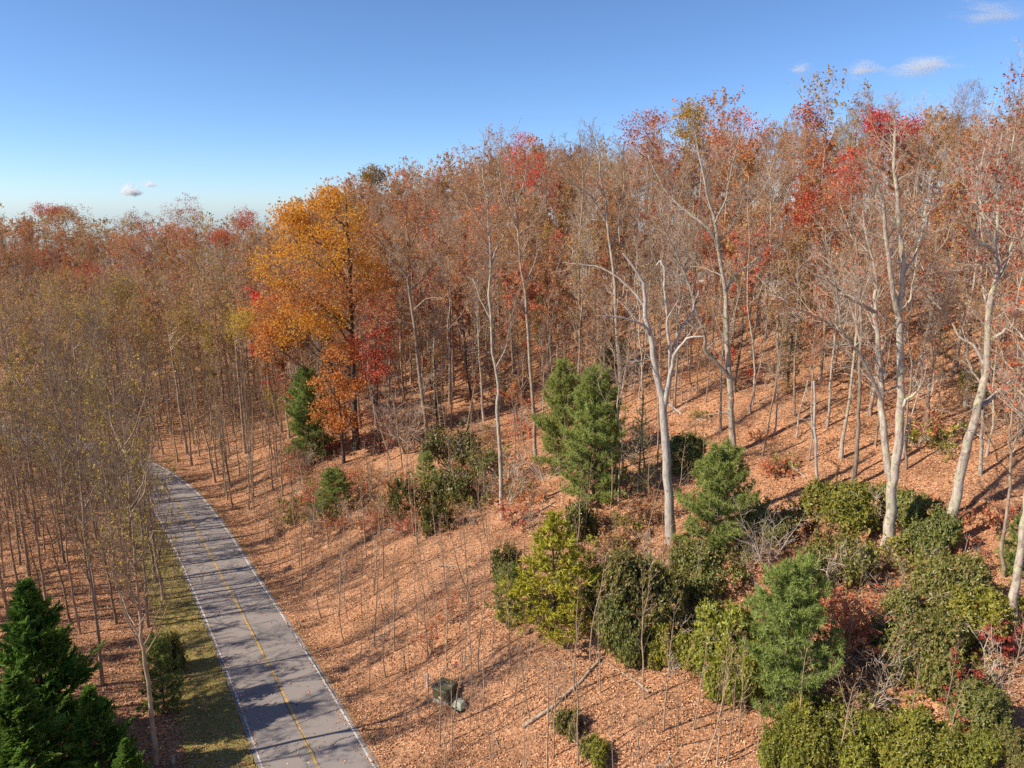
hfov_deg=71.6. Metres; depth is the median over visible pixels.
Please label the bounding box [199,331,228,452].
young poplar
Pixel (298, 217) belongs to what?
orange oak
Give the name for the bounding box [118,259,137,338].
bare tree
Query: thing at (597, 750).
laurel bush
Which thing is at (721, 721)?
sapling
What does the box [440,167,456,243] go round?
oak tree
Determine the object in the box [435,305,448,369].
understory tree
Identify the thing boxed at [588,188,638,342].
oak tree
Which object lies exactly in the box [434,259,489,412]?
oak tree
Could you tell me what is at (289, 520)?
shrub
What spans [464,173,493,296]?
oak tree
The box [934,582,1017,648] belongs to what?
laurel bush
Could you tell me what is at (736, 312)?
understory tree
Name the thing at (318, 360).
understory tree
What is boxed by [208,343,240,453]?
young poplar
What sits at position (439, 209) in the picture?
oak tree
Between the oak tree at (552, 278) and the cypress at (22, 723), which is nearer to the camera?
the cypress at (22, 723)
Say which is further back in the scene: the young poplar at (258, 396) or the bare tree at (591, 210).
the bare tree at (591, 210)
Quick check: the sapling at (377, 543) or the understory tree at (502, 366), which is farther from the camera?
the understory tree at (502, 366)
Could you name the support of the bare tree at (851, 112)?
on the ground at (516, 729)
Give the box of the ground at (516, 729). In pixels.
[0,223,1023,767]
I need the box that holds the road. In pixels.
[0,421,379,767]
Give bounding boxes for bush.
[135,630,184,714]
[153,618,190,674]
[386,465,423,519]
[417,420,484,469]
[418,488,453,537]
[419,469,450,498]
[431,459,497,505]
[466,445,514,478]
[484,561,530,627]
[489,540,521,584]
[550,696,581,742]
[564,485,599,542]
[578,729,611,767]
[583,542,692,639]
[593,596,660,667]
[595,331,631,369]
[637,550,686,613]
[646,617,682,671]
[667,536,709,588]
[669,427,708,474]
[673,628,712,670]
[676,537,749,605]
[688,596,755,677]
[701,632,785,708]
[756,711,810,767]
[780,686,850,767]
[788,527,886,598]
[794,475,882,544]
[827,702,893,767]
[856,478,897,517]
[867,582,963,676]
[877,700,970,767]
[885,606,969,706]
[895,509,964,562]
[896,484,946,528]
[906,542,993,609]
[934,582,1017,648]
[941,721,1005,767]
[946,674,1016,733]
[958,364,998,396]
[990,722,1023,767]
[993,513,1023,576]
[1000,578,1023,638]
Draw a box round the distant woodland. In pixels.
[0,64,935,435]
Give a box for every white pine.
[282,364,336,459]
[305,466,360,516]
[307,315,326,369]
[410,451,436,485]
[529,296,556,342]
[530,354,589,474]
[553,362,635,503]
[670,438,761,558]
[737,549,846,720]
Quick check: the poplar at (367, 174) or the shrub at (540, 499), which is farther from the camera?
the poplar at (367, 174)
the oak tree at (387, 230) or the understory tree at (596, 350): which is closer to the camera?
the understory tree at (596, 350)
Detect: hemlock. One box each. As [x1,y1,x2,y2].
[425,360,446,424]
[622,391,661,499]
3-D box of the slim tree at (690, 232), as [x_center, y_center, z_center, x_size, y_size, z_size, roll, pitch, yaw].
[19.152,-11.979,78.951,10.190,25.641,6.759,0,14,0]
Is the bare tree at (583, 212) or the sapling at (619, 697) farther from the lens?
the bare tree at (583, 212)
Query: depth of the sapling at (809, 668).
35.79 m
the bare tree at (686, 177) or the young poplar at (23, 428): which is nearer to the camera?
the young poplar at (23, 428)
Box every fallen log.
[510,501,554,524]
[522,653,603,727]
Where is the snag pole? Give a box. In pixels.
[813,381,818,479]
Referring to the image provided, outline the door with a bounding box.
[432,688,449,702]
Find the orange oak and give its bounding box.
[242,182,395,450]
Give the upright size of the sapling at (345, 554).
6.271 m
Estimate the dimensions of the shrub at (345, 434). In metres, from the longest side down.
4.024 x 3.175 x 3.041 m
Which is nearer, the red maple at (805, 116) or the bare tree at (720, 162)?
the red maple at (805, 116)
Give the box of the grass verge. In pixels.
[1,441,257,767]
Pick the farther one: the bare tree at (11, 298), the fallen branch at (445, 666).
the bare tree at (11, 298)
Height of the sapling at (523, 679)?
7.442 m
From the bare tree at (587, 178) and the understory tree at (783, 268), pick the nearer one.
the understory tree at (783, 268)
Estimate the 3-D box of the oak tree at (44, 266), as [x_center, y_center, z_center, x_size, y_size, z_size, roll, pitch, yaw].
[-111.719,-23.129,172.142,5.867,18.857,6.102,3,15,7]
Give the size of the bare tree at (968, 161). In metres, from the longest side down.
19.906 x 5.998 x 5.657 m
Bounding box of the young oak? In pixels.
[305,340,373,463]
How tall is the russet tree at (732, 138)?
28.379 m
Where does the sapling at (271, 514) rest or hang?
on the ground at (516, 729)
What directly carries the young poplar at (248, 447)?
on the ground at (516, 729)
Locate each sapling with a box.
[221,432,236,493]
[239,477,250,525]
[244,466,255,516]
[249,475,260,530]
[259,489,278,535]
[260,475,269,544]
[264,465,271,522]
[265,441,279,505]
[272,498,283,548]
[273,462,284,510]
[273,533,279,569]
[274,483,287,551]
[279,444,298,511]
[285,446,298,523]
[287,492,298,546]
[293,436,304,494]
[293,472,302,533]
[293,512,302,567]
[294,502,313,591]
[300,521,308,562]
[307,460,327,534]
[308,539,321,617]
[314,480,333,548]
[320,544,340,601]
[324,539,327,591]
[329,507,355,616]
[334,522,341,574]
[334,565,346,643]
[337,497,346,552]
[338,534,347,582]
[341,550,348,620]
[352,464,370,556]
[352,522,358,564]
[355,549,365,620]
[356,430,374,497]
[356,477,367,540]
[356,591,369,668]
[358,361,389,460]
[360,590,368,639]
[362,470,382,543]
[362,606,376,691]
[365,455,376,516]
[365,491,384,595]
[367,550,391,647]
[370,519,378,580]
[370,563,383,616]
[372,486,391,578]
[373,585,396,677]
[375,596,382,654]
[381,365,405,467]
[383,436,390,476]
[383,544,405,651]
[389,547,404,621]
[390,498,396,551]
[392,575,406,628]
[397,625,411,683]
[400,442,416,536]
[400,603,411,672]
[401,672,411,719]
[403,394,415,474]
[403,442,428,544]
[405,497,414,553]
[405,554,419,638]
[408,618,420,688]
[409,684,418,731]
[410,547,429,618]
[412,382,421,447]
[413,511,423,562]
[414,513,428,585]
[414,554,435,663]
[416,434,426,480]
[416,549,422,614]
[420,640,436,715]
[421,557,441,632]
[425,468,437,535]
[425,643,449,745]
[429,398,439,467]
[430,366,444,434]
[432,512,452,588]
[436,391,446,436]
[436,511,441,560]
[436,554,459,661]
[438,699,454,767]
[439,428,463,507]
[440,513,470,597]
[441,372,452,433]
[441,558,455,609]
[442,654,456,751]
[451,612,476,722]
[456,501,471,588]
[456,505,463,550]
[457,566,466,634]
[460,539,478,616]
[460,580,478,687]
[461,662,477,746]
[464,358,479,438]
[464,581,474,667]
[470,456,485,535]
[473,438,488,501]
[474,566,494,672]
[474,616,489,708]
[476,519,484,558]
[477,451,482,511]
[480,705,491,755]
[481,544,488,600]
[482,488,492,563]
[483,487,490,545]
[485,711,497,765]
[487,421,495,476]
[491,580,501,656]
[498,552,511,628]
[499,569,514,666]
[505,367,517,462]
[506,366,519,444]
[506,615,529,718]
[512,625,527,706]
[513,703,537,767]
[514,373,530,448]
[516,648,526,716]
[517,426,527,506]
[521,602,528,650]
[522,488,534,555]
[523,501,533,543]
[524,620,540,678]
[525,406,529,454]
[525,626,570,767]
[526,514,540,609]
[530,615,539,671]
[532,466,554,547]
[532,573,544,638]
[536,452,542,495]
[536,645,543,698]
[539,640,567,756]
[549,636,574,722]
[556,626,569,705]
[558,627,590,765]
[563,577,589,691]
[566,700,589,767]
[572,455,587,503]
[572,472,584,550]
[572,514,580,553]
[580,455,597,543]
[585,587,610,692]
[588,547,614,660]
[602,322,621,406]
[603,715,615,766]
[606,440,614,513]
[610,665,632,735]
[617,335,634,450]
[620,365,631,473]
[623,340,638,421]
[627,565,654,699]
[629,662,649,759]
[631,357,656,476]
[635,697,656,767]
[636,556,659,656]
[640,439,659,519]
[645,467,662,538]
[646,330,665,463]
[650,496,676,570]
[650,603,690,730]
[670,666,686,746]
[674,430,687,518]
[679,458,692,538]
[679,634,696,688]
[688,630,719,729]
[689,527,712,604]
[695,397,711,454]
[703,645,743,763]
[710,650,736,765]
[714,621,742,713]
[719,357,740,470]
[725,648,746,761]
[734,631,754,741]
[735,629,752,712]
[746,563,766,621]
[753,700,766,766]
[757,306,797,456]
[790,633,817,708]
[803,279,809,361]
[825,594,838,665]
[825,655,859,738]
[838,676,865,745]
[845,566,868,681]
[876,596,909,690]
[904,628,931,710]
[941,662,972,730]
[943,626,963,719]
[1004,613,1023,699]
[1014,605,1023,677]
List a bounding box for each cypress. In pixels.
[0,576,108,757]
[0,669,77,767]
[60,682,138,767]
[111,737,154,767]
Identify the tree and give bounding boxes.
[0,236,17,320]
[0,239,23,301]
[0,244,23,342]
[0,252,27,360]
[0,265,25,359]
[0,289,9,372]
[0,290,94,611]
[1,237,53,318]
[3,294,113,634]
[6,263,43,369]
[9,215,41,291]
[10,237,40,328]
[12,286,146,685]
[13,252,44,331]
[14,245,49,319]
[17,217,43,295]
[17,244,66,335]
[22,228,43,300]
[28,200,62,241]
[29,279,85,373]
[37,203,92,280]
[38,250,60,320]
[42,242,66,308]
[42,244,73,330]
[51,261,95,356]
[54,230,75,289]
[55,352,208,766]
[56,259,109,355]
[61,254,89,323]
[67,278,172,597]
[69,228,89,289]
[78,294,108,377]
[81,230,112,282]
[81,256,101,295]
[81,283,127,373]
[82,261,113,368]
[85,243,107,276]
[88,261,104,340]
[100,207,157,288]
[103,230,147,311]
[112,265,129,342]
[112,304,133,395]
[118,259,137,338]
[121,232,179,342]
[121,259,145,341]
[125,252,165,345]
[128,270,154,383]
[135,286,166,387]
[136,246,150,290]
[139,218,198,298]
[140,235,186,335]
[142,253,163,307]
[147,241,164,285]
[147,274,177,368]
[151,192,205,274]
[153,235,175,305]
[155,244,186,326]
[165,268,194,364]
[170,295,193,383]
[176,268,200,358]
[181,244,204,317]
[183,221,207,308]
[188,249,213,316]
[194,239,254,365]
[201,249,222,335]
[203,242,227,344]
[206,226,240,292]
[207,238,238,372]
[208,262,235,368]
[209,248,259,394]
[210,279,233,360]
[212,233,240,313]
[214,222,233,292]
[215,271,249,376]
[218,241,237,289]
[225,206,259,237]
[227,228,251,274]
[229,242,288,415]
[233,277,263,402]
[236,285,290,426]
[237,230,268,346]
[240,228,271,351]
[241,223,271,264]
[244,286,289,379]
[247,320,282,396]
[248,226,274,268]
[248,247,285,406]
[250,217,272,299]
[251,252,281,382]
[258,305,299,438]
[261,226,290,306]
[262,245,283,350]
[265,221,289,304]
[266,349,286,410]
[268,223,300,372]
[275,251,310,383]
[278,283,313,395]
[279,280,324,395]
[280,230,300,339]
[283,321,310,427]
[283,336,307,402]
[288,346,324,431]
[289,247,325,377]
[294,255,342,394]
[302,274,324,394]
[302,332,327,408]
[305,241,345,361]
[308,337,328,428]
[309,195,321,219]
[310,335,330,381]
[311,213,333,299]
[311,246,348,376]
[311,278,344,407]
[313,288,349,429]
[321,334,350,405]
[325,201,345,262]
[325,316,361,423]
[327,245,352,363]
[328,325,363,416]
[330,206,354,282]
[332,234,377,426]
[339,201,353,297]
[339,203,365,318]
[340,224,369,348]
[340,251,380,381]
[341,178,360,208]
[341,240,368,392]
[342,188,357,218]
[342,249,373,372]
[343,246,365,378]
[343,250,382,394]
[344,295,400,454]
[346,270,414,442]
[348,179,371,217]
[348,197,375,265]
[352,183,371,247]
[352,230,382,330]
[353,202,378,274]
[354,252,402,403]
[355,172,464,450]
[355,309,386,425]
[356,188,386,224]
[357,189,401,314]
[357,336,392,407]
[358,256,411,412]
[360,216,392,348]
[361,222,386,326]
[361,342,382,404]
[368,191,391,301]
[368,227,403,355]
[369,226,413,381]
[371,225,412,392]
[376,204,406,359]
[383,180,404,281]
[383,225,422,400]
[383,233,439,374]
[384,198,409,287]
[384,213,401,323]
[385,199,409,296]
[385,208,419,335]
[385,339,408,400]
[389,302,406,397]
[391,287,420,393]
[393,236,436,404]
[394,224,431,383]
[394,228,427,344]
[395,166,414,192]
[398,201,430,285]
[400,256,439,368]
[402,175,429,229]
[402,192,422,264]
[403,194,432,307]
[403,313,419,387]
[404,303,431,372]
[404,332,428,391]
[406,163,499,426]
[406,192,442,349]
[413,230,446,353]
[413,266,447,386]
[414,180,446,234]
[415,229,444,320]
[415,247,460,413]
[416,290,446,353]
[417,229,440,335]
[418,178,438,219]
[418,312,439,371]
[418,322,446,388]
[420,176,446,236]
[420,193,464,361]
[421,264,444,367]
[423,187,439,229]
[423,225,461,374]
[423,286,462,396]
[425,203,445,296]
[426,219,473,369]
[426,295,446,370]
[428,180,453,260]
[429,192,528,404]
[429,311,455,419]
[430,174,448,225]
[430,214,465,327]
[430,298,457,354]
[431,196,451,261]
[431,333,456,384]
[434,214,467,387]
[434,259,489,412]
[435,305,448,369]
[437,181,453,208]
[439,124,529,520]
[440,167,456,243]
[443,189,460,286]
[444,171,470,251]
[444,264,469,355]
[447,242,481,348]
[448,215,473,333]
[451,168,480,231]
[451,173,475,218]
[452,176,484,287]
[452,238,504,421]
[454,162,476,204]
[456,199,479,322]
[456,235,481,335]
[460,262,484,372]
[462,184,484,257]
[462,210,489,314]
[463,169,493,218]
[463,229,502,337]
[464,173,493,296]
[464,294,494,360]
[464,306,495,385]
[465,246,506,391]
[466,327,480,394]
[467,262,488,342]
[468,216,500,373]
[472,307,485,348]
[473,329,509,403]
[474,184,504,319]
[477,158,504,229]
[477,309,522,412]
[480,231,517,349]
[481,118,563,462]
[481,265,507,376]
[482,175,510,291]
[485,263,503,335]
[486,158,520,255]
[486,202,535,375]
[487,198,527,333]
[487,260,551,422]
[487,328,511,407]
[489,179,515,301]
[489,180,512,290]
[492,271,529,383]
[496,221,529,335]
[497,225,535,381]
[501,253,536,364]
[502,162,539,211]
[502,209,541,338]
[502,288,510,363]
[504,197,530,316]
[504,312,544,424]
[507,139,527,176]
[507,157,528,194]
[507,304,532,390]
[514,194,559,331]
[514,313,540,389]
[519,178,549,254]
[524,261,558,398]
[528,144,544,176]
[528,177,553,283]
[528,242,551,357]
[529,119,615,371]
[529,173,548,278]
[529,241,578,388]
[529,286,568,378]
[532,143,550,213]
[532,189,554,260]
[532,228,572,348]
[532,317,554,416]
[533,146,558,255]
[533,256,565,366]
[534,283,576,409]
[536,166,552,248]
[537,239,571,370]
[538,149,554,215]
[540,217,558,300]
[543,149,567,229]
[543,161,564,268]
[546,144,567,216]
[547,165,575,239]
[547,262,571,379]
[548,165,571,260]
[550,185,586,319]
[551,117,655,389]
[551,178,574,278]
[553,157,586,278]
[553,168,601,296]
[554,237,705,548]
[556,223,612,384]
[556,295,574,358]
[557,144,576,234]
[559,210,615,410]
[559,282,576,360]
[560,192,594,319]
[562,227,577,325]
[562,260,644,501]
[563,144,582,227]
[564,181,624,355]
[565,161,590,257]
[566,161,589,266]
[567,169,598,333]
[567,289,587,365]
[569,162,626,296]
[570,156,600,246]
[570,271,615,385]
[572,146,588,242]
[572,179,597,304]
[575,144,618,288]
[576,150,597,256]
[577,299,598,360]
[580,134,598,188]
[585,227,605,289]
[586,195,639,342]
[586,253,624,368]
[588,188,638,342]
[588,278,609,363]
[589,149,605,242]
[589,239,605,343]
[589,246,598,314]
[590,198,631,368]
[591,297,610,364]
[594,138,647,299]
[594,154,609,258]
[599,182,639,319]
[600,177,635,293]
[601,147,627,200]
[602,181,629,283]
[603,156,618,190]
[604,161,632,199]
[606,151,636,259]
[610,139,644,200]
[610,199,672,403]
[610,204,659,373]
[611,159,631,196]
[613,106,674,290]
[613,286,644,397]
[614,246,631,300]
[617,159,641,265]
[617,230,639,321]
[618,193,645,284]
[620,319,634,375]
[621,200,641,292]
[623,140,640,244]
[626,154,649,248]
[629,185,682,339]
[630,161,649,255]
[630,174,659,264]
[630,280,664,398]
[630,293,647,390]
[631,248,658,356]
[634,99,788,450]
[634,175,662,297]
[635,239,647,298]
[637,292,676,371]
[638,192,681,378]
[639,150,663,228]
[641,158,729,384]
[641,178,679,322]
[641,213,662,313]
[642,145,669,187]
[643,134,671,231]
[643,205,702,407]
[644,249,662,306]
[646,159,673,281]
[646,280,699,398]
[647,253,665,326]
[648,191,681,290]
[649,176,678,269]
[662,223,694,332]
[663,203,696,335]
[663,229,683,333]
[664,161,685,271]
[665,158,697,290]
[666,208,709,362]
[667,97,714,304]
[667,161,691,250]
[669,284,697,401]
[671,145,702,278]
[676,195,712,298]
[677,148,699,254]
[678,135,717,264]
[683,289,730,402]
[684,177,730,307]
[685,180,709,279]
[686,255,728,391]
[688,294,713,363]
[690,287,723,372]
[691,164,711,262]
[693,128,717,255]
[693,197,717,271]
[694,224,743,355]
[695,103,782,317]
[695,217,729,332]
[696,137,761,290]
[697,163,714,271]
[697,165,721,266]
[702,251,756,432]
[703,166,742,301]
[708,136,733,225]
[710,249,742,341]
[712,168,759,338]
[712,222,787,392]
[715,190,744,285]
[715,204,769,351]
[718,270,756,349]
[719,138,749,246]
[720,128,809,405]
[720,134,760,234]
[720,138,738,211]
[726,133,749,190]
[728,189,755,281]
[732,129,768,202]
[732,225,782,338]
[738,280,783,413]
[741,116,807,369]
[741,125,771,219]
[742,117,788,194]
[742,139,773,218]
[744,180,780,298]
[745,176,786,356]
[745,197,792,338]
[746,125,772,221]
[751,157,778,267]
[754,167,793,321]
[755,123,799,254]
[755,283,811,399]
[756,90,973,550]
[756,122,784,186]
[756,208,775,298]
[758,147,786,275]
[761,279,802,434]
[763,228,814,357]
[764,118,781,192]
[764,128,793,205]
[764,259,784,349]
[765,236,829,416]
[770,287,810,392]
[771,160,799,296]
[771,170,821,289]
[772,110,799,232]
[773,171,795,274]
[774,239,789,304]
[775,193,813,296]
[776,124,813,256]
[778,215,802,279]
[781,161,801,237]
[783,118,822,260]
[783,121,813,225]
[784,193,813,298]
[784,286,837,438]
[786,193,823,348]
[788,138,819,227]
[789,308,843,461]
[790,131,842,259]
[791,167,840,331]
[794,140,850,304]
[796,148,824,252]
[800,207,857,388]
[801,113,830,190]
[801,174,865,379]
[808,182,839,321]
[808,228,886,427]
[810,166,846,290]
[811,143,901,481]
[813,140,837,231]
[813,285,864,373]
[818,252,868,360]
[819,131,843,228]
[822,193,868,317]
[823,113,861,275]
[823,208,901,459]
[826,116,850,225]
[828,241,861,337]
[829,119,849,172]
[830,268,870,372]
[832,98,867,189]
[832,140,868,258]
[835,104,865,260]
[840,257,895,388]
[842,91,887,228]
[842,191,927,415]
[842,207,888,361]
[842,218,911,369]
[843,242,882,357]
[846,246,933,445]
[847,196,877,309]
[848,99,904,255]
[850,181,990,469]
[852,125,874,217]
[852,187,936,395]
[852,188,905,306]
[854,122,891,298]
[855,114,896,228]
[859,168,895,305]
[859,228,919,330]
[860,92,927,232]
[860,104,902,252]
[860,132,923,293]
[864,235,887,354]
[881,137,945,310]
[884,115,909,198]
[887,276,963,457]
[890,91,951,192]
[891,110,956,343]
[895,135,931,287]
[899,120,938,210]
[903,104,956,261]
[904,196,983,426]
[907,39,1023,518]
[907,78,986,201]
[908,96,958,285]
[910,226,953,316]
[912,172,989,388]
[913,186,983,356]
[913,255,957,394]
[914,230,953,348]
[915,107,949,233]
[916,139,968,296]
[916,188,955,293]
[916,197,949,286]
[922,292,975,419]
[923,107,954,230]
[924,218,1023,475]
[928,110,1023,408]
[929,111,968,200]
[929,118,961,240]
[930,121,964,214]
[930,152,956,260]
[932,114,974,213]
[933,117,976,214]
[937,93,1022,232]
[938,111,1004,298]
[938,154,989,335]
[940,134,985,257]
[943,267,1023,425]
[944,124,999,261]
[945,294,1023,576]
[946,122,995,285]
[949,196,986,313]
[953,80,993,180]
[957,231,990,310]
[958,253,1023,455]
[959,109,996,156]
[963,115,996,254]
[965,122,1023,330]
[969,146,1011,270]
[969,175,1023,643]
[969,226,1023,371]
[972,106,1002,142]
[974,119,1013,285]
[974,197,1023,364]
[977,95,1023,329]
[981,127,1017,264]
[982,218,1022,353]
[984,110,1023,217]
[988,88,1023,261]
[989,83,1023,258]
[989,247,1023,421]
[992,117,1023,310]
[994,314,1023,457]
[1000,138,1023,244]
[1000,192,1023,437]
[1003,225,1023,406]
[1005,181,1023,320]
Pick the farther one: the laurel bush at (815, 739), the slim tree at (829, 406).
the slim tree at (829, 406)
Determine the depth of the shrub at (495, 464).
73.34 m
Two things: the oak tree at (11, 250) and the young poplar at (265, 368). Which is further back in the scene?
the oak tree at (11, 250)
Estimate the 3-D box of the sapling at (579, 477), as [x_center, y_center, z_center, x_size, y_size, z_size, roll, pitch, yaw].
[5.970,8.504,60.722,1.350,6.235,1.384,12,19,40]
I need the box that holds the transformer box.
[431,677,456,705]
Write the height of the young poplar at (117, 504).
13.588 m
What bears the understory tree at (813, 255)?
on the ground at (516, 729)
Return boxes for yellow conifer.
[494,509,602,646]
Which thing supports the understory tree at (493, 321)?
on the ground at (516, 729)
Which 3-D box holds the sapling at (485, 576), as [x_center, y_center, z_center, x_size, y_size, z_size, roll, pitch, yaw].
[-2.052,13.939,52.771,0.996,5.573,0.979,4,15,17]
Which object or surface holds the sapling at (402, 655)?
on the ground at (516, 729)
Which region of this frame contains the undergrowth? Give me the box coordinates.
[0,251,1023,767]
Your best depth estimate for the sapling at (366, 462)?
75.66 m
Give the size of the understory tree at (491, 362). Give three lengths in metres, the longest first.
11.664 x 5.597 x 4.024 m
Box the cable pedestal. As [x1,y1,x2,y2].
[452,698,466,712]
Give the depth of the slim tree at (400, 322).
88.05 m
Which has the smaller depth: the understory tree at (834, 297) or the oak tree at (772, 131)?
the understory tree at (834, 297)
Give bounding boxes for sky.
[0,0,1023,271]
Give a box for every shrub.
[270,508,307,530]
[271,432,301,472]
[276,493,301,511]
[282,448,309,473]
[282,468,296,480]
[283,509,297,519]
[285,475,306,504]
[287,458,307,474]
[288,500,313,522]
[295,482,319,509]
[296,469,321,484]
[296,473,315,484]
[296,494,315,516]
[299,483,327,497]
[300,439,319,469]
[303,502,345,526]
[303,506,322,535]
[307,478,323,492]
[310,511,333,531]
[319,508,348,533]
[322,438,343,450]
[330,462,358,480]
[334,423,351,441]
[334,497,362,529]
[336,480,373,518]
[345,473,368,500]
[348,461,375,475]
[349,500,368,520]
[350,470,383,493]
[352,484,375,503]
[354,360,446,453]
[354,403,395,452]
[355,517,377,533]
[359,465,385,485]
[363,490,389,510]
[363,492,377,508]
[365,502,391,523]
[366,498,406,521]
[372,511,386,525]
[373,487,386,497]
[375,409,399,428]
[375,461,395,475]
[376,471,399,488]
[376,478,394,503]
[377,492,393,518]
[383,469,412,492]
[386,409,414,428]
[388,503,416,526]
[388,511,419,534]
[390,472,417,488]
[398,399,418,423]
[400,486,436,516]
[406,477,440,516]
[410,616,450,656]
[428,516,441,531]
[429,516,458,530]
[430,456,456,475]
[435,581,470,623]
[436,508,472,529]
[441,434,478,464]
[446,500,468,512]
[447,459,466,470]
[447,487,477,515]
[448,506,467,524]
[451,489,492,513]
[457,476,486,499]
[460,456,478,486]
[465,503,475,523]
[467,473,494,500]
[470,417,493,435]
[470,441,501,467]
[470,450,511,476]
[471,477,498,495]
[476,424,496,445]
[482,422,495,432]
[482,431,508,447]
[484,461,513,481]
[486,429,501,439]
[486,442,511,457]
[486,450,525,485]
[486,463,530,500]
[486,463,532,504]
[486,473,498,498]
[495,493,539,528]
[501,382,526,404]
[502,424,523,437]
[503,384,521,398]
[503,413,538,438]
[503,478,521,500]
[504,453,527,479]
[505,449,543,477]
[509,406,538,429]
[513,473,546,509]
[514,440,575,481]
[516,476,538,496]
[518,478,536,490]
[518,509,535,524]
[561,533,603,573]
[566,562,602,606]
[567,572,589,618]
[569,546,596,582]
[584,528,632,558]
[589,545,607,568]
[593,518,650,558]
[594,528,644,563]
[595,540,646,566]
[596,506,622,525]
[605,506,650,541]
[613,482,674,536]
[615,525,646,546]
[620,426,651,457]
[625,414,659,448]
[625,420,638,432]
[628,536,652,558]
[634,525,660,561]
[642,502,677,529]
[647,422,660,434]
[654,550,680,571]
[655,554,703,604]
[658,633,682,674]
[660,536,677,559]
[671,610,701,633]
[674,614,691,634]
[687,407,708,419]
[691,599,740,640]
[714,554,755,607]
[722,528,785,567]
[722,538,765,573]
[724,497,818,568]
[725,534,765,561]
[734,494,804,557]
[746,420,771,441]
[750,592,793,650]
[757,456,785,474]
[757,568,772,594]
[758,535,794,564]
[759,451,797,476]
[770,451,799,474]
[778,531,825,560]
[781,489,833,545]
[781,668,837,725]
[783,687,863,737]
[791,623,845,662]
[797,316,832,345]
[809,576,890,666]
[812,504,859,543]
[815,514,871,547]
[815,537,866,592]
[816,579,862,625]
[816,627,848,658]
[817,596,843,631]
[817,688,881,717]
[822,548,885,582]
[822,597,849,632]
[823,632,883,702]
[825,534,845,559]
[833,639,866,680]
[847,529,907,566]
[848,667,902,717]
[850,483,902,529]
[850,602,894,642]
[850,632,879,673]
[854,638,915,694]
[856,541,960,609]
[857,583,883,637]
[860,697,905,756]
[864,570,925,623]
[864,578,907,609]
[866,692,952,731]
[868,493,933,530]
[875,533,929,577]
[886,551,910,583]
[890,401,946,447]
[903,553,927,579]
[904,420,943,451]
[909,674,925,701]
[917,417,968,448]
[919,540,948,563]
[927,434,959,461]
[930,488,976,526]
[937,647,1004,706]
[939,525,993,565]
[941,684,975,733]
[949,647,999,687]
[966,616,1023,700]
[967,603,1023,659]
[976,492,1022,534]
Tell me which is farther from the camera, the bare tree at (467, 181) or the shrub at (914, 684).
the bare tree at (467, 181)
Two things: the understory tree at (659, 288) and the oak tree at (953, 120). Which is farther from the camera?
the oak tree at (953, 120)
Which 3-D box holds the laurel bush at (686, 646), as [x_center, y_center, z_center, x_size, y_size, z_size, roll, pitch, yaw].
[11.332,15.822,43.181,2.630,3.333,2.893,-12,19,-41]
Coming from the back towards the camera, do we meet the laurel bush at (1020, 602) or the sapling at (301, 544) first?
the sapling at (301, 544)
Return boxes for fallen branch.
[373,620,402,643]
[436,648,450,680]
[542,655,585,668]
[600,657,649,692]
[643,747,669,767]
[696,407,726,420]
[745,566,769,592]
[947,416,984,438]
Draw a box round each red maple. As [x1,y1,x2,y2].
[501,131,548,216]
[780,143,874,347]
[788,97,832,298]
[854,105,932,326]
[909,133,1023,374]
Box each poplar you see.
[0,357,31,576]
[0,372,21,444]
[0,375,14,452]
[0,399,49,536]
[0,407,36,533]
[0,412,18,507]
[0,417,26,565]
[0,432,25,548]
[0,433,30,582]
[0,434,11,619]
[0,459,6,577]
[0,517,12,593]
[1,340,38,513]
[2,403,28,478]
[3,372,25,458]
[4,429,36,517]
[8,333,62,514]
[10,376,51,484]
[10,494,52,596]
[12,367,39,495]
[14,325,41,461]
[16,404,49,524]
[17,386,31,463]
[23,454,50,550]
[23,467,85,622]
[27,403,72,563]
[28,433,73,552]
[30,401,74,532]
[32,356,64,487]
[32,380,63,491]
[35,334,72,475]
[36,368,73,501]
[43,361,77,494]
[45,439,102,595]
[47,387,80,540]
[47,417,78,516]
[52,402,102,557]
[56,291,120,442]
[62,367,91,465]
[62,390,106,540]
[63,363,92,462]
[63,471,114,607]
[67,411,100,520]
[67,459,120,624]
[69,341,114,504]
[69,403,101,524]
[70,440,103,560]
[75,368,131,571]
[78,418,110,509]
[79,358,126,516]
[79,368,132,531]
[82,374,145,580]
[97,271,145,413]
[97,389,125,506]
[99,440,139,560]
[102,384,124,490]
[103,410,138,549]
[107,379,147,534]
[107,397,145,520]
[109,391,155,534]
[111,430,165,626]
[112,383,143,497]
[114,341,144,444]
[116,390,153,515]
[119,381,176,599]
[119,398,167,582]
[128,398,170,539]
[133,314,164,440]
[135,359,167,448]
[138,441,168,561]
[139,343,175,454]
[152,299,213,453]
[156,351,187,461]
[169,335,194,444]
[169,337,203,465]
[171,343,218,482]
[171,379,185,442]
[178,343,205,456]
[188,358,204,435]
[189,370,203,447]
[193,318,221,440]
[193,349,230,474]
[194,360,236,493]
[197,390,218,468]
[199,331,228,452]
[201,355,216,433]
[203,345,240,485]
[205,378,221,448]
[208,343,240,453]
[208,406,241,506]
[210,395,234,500]
[214,340,237,437]
[218,300,262,453]
[221,327,245,431]
[221,360,246,473]
[225,367,238,427]
[226,327,254,438]
[227,303,258,429]
[229,355,251,428]
[229,413,256,509]
[230,353,262,455]
[236,383,262,497]
[238,380,259,476]
[238,410,254,489]
[243,364,258,442]
[248,342,286,459]
[251,353,270,436]
[252,307,274,423]
[252,384,279,488]
[253,358,273,445]
[260,386,282,476]
[261,313,287,431]
[267,374,286,464]
[269,388,291,496]
[354,162,391,187]
[535,221,561,357]
[641,243,674,357]
[670,191,710,368]
[853,136,874,246]

